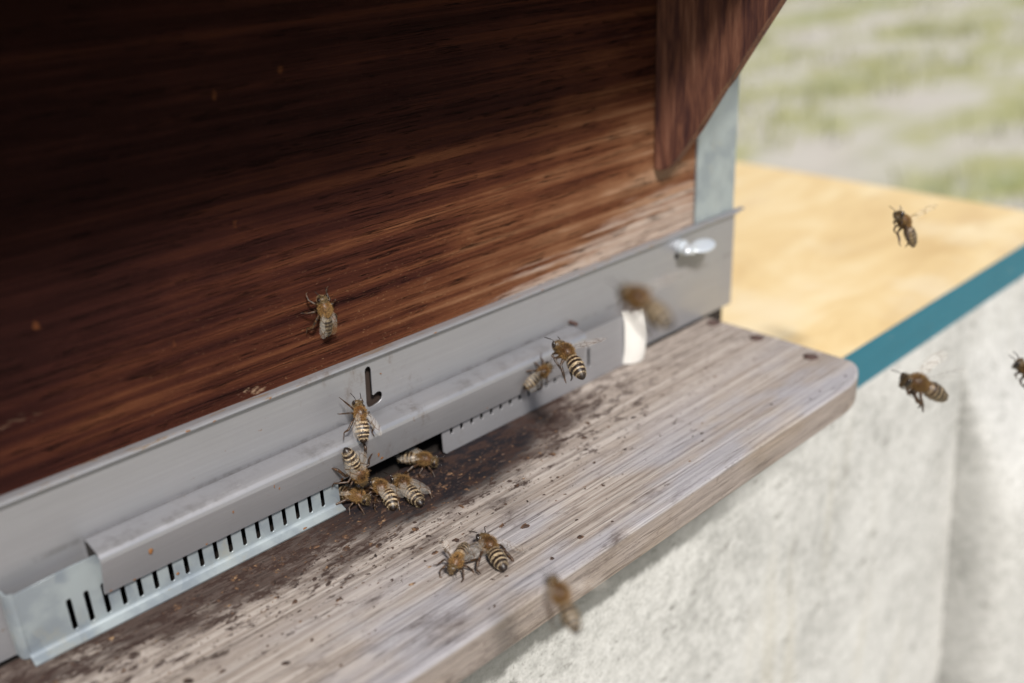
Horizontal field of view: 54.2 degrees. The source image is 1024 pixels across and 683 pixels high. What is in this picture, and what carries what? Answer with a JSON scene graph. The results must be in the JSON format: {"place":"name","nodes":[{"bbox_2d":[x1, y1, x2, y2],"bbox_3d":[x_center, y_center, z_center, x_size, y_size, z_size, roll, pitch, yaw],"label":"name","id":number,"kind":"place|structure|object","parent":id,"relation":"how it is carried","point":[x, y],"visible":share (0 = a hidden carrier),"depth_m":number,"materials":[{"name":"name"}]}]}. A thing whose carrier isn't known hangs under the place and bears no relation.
{"place":"outdoors","nodes":[
{"label":"outdoors","id":0,"kind":"place"},
{"bbox_2d":[539,566,581,634],"bbox_3d":[0.011,0.044,0.174,0.012,0.012,0.012,-4,24,-3],"label":"honey bee","id":1,"kind":"object","parent":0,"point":[559,594],"visible":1,"depth_m":0.17},
{"bbox_2d":[608,279,675,338],"bbox_3d":[0.021,-0.006,0.154,0.013,0.011,0.012,4,25,15],"label":"honey bee","id":2,"kind":"object","parent":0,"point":[654,311],"visible":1,"depth_m":0.15},
{"bbox_2d":[459,276,1023,682],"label":"concrete wall","id":3,"kind":"structure","parent":0,"point":[874,533],"depth_m":0.41,"materials":[{"name":"white concrete"}]},
{"bbox_2d":[721,161,1023,388],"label":"shuttering panel","id":4,"kind":"object","parent":3,"relation":"on","point":[830,266],"visible":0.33,"depth_m":0.45,"materials":[{"name":"yellow wood"}]},
{"bbox_2d":[0,0,857,682],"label":"beehive","id":5,"kind":"object","parent":4,"relation":"on","point":[462,210],"visible":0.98,"depth_m":0.24,"materials":[{"name":"brown wood"}]},
{"bbox_2d":[301,286,336,336],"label":"honey bee","id":6,"kind":"object","parent":5,"relation":"on","point":[324,309],"visible":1,"depth_m":0.24},
{"bbox_2d":[332,443,372,494],"bbox_3d":[-0.040,0.033,0.256,0.014,0.016,0.007,-40,52,-24],"label":"honey bee","id":7,"kind":"object","parent":5,"relation":"on","point":[358,472],"visible":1,"depth_m":0.26},
{"bbox_2d":[339,393,374,443],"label":"honey bee","id":8,"kind":"object","parent":5,"relation":"on","point":[360,413],"visible":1,"depth_m":0.25},
{"bbox_2d":[336,485,381,514],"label":"honey bee","id":9,"kind":"object","parent":5,"relation":"on","point":[354,495],"visible":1,"depth_m":0.26},
{"bbox_2d":[364,471,405,511],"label":"honey bee","id":10,"kind":"object","parent":5,"relation":"on","point":[383,489],"visible":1,"depth_m":0.26},
{"bbox_2d":[380,469,432,511],"bbox_3d":[-0.028,0.039,0.265,0.015,0.007,0.017,-16,27,-30],"label":"honey bee","id":11,"kind":"object","parent":5,"relation":"on","point":[401,483],"visible":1,"depth_m":0.26},
{"bbox_2d":[395,448,445,478],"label":"honey bee","id":12,"kind":"object","parent":5,"relation":"on","point":[424,458],"visible":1,"depth_m":0.28},
{"bbox_2d":[35,339,845,682],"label":"debris","id":13,"kind":"object","parent":5,"relation":"on","point":[293,553],"visible":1,"depth_m":0.25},
{"bbox_2d":[433,542,477,582],"bbox_3d":[-0.013,0.051,0.235,0.013,0.005,0.013,14,31,10],"label":"honey bee","id":14,"kind":"object","parent":5,"relation":"on","point":[456,561],"visible":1,"depth_m":0.23},
{"bbox_2d":[466,527,513,573],"bbox_3d":[-0.006,0.050,0.238,0.016,0.008,0.015,12,28,30],"label":"honey bee","id":15,"kind":"object","parent":5,"relation":"on","point":[488,544],"visible":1,"depth_m":0.24},
{"bbox_2d":[523,353,556,392],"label":"honey bee","id":16,"kind":"object","parent":5,"relation":"on","point":[542,371],"visible":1,"depth_m":0.29},
{"bbox_2d":[544,336,586,382],"bbox_3d":[0.015,0.003,0.268,0.016,0.014,0.017,-3,36,-35],"label":"honey bee","id":17,"kind":"object","parent":5,"relation":"on","point":[564,350],"visible":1,"depth_m":0.27},
{"bbox_2d":[736,0,1023,210],"bbox_3d":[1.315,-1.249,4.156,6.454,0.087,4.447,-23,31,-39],"label":"grass","id":18,"kind":"structure","parent":0,"point":[895,71],"depth_m":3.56,"materials":[{"name":"green plant"}]},
{"bbox_2d":[889,205,917,247],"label":"honey bee","id":19,"kind":"object","parent":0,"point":[902,220],"visible":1,"depth_m":0.30},
{"bbox_2d":[891,369,948,411],"bbox_3d":[0.088,0.010,0.214,0.014,0.012,0.009,-6,24,-7],"label":"honey bee","id":20,"kind":"object","parent":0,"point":[921,384],"visible":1,"depth_m":0.21},
{"bbox_2d":[1008,351,1023,386],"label":"honey bee","id":21,"kind":"object","parent":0,"point":[1018,365],"visible":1,"depth_m":0.21}
]}

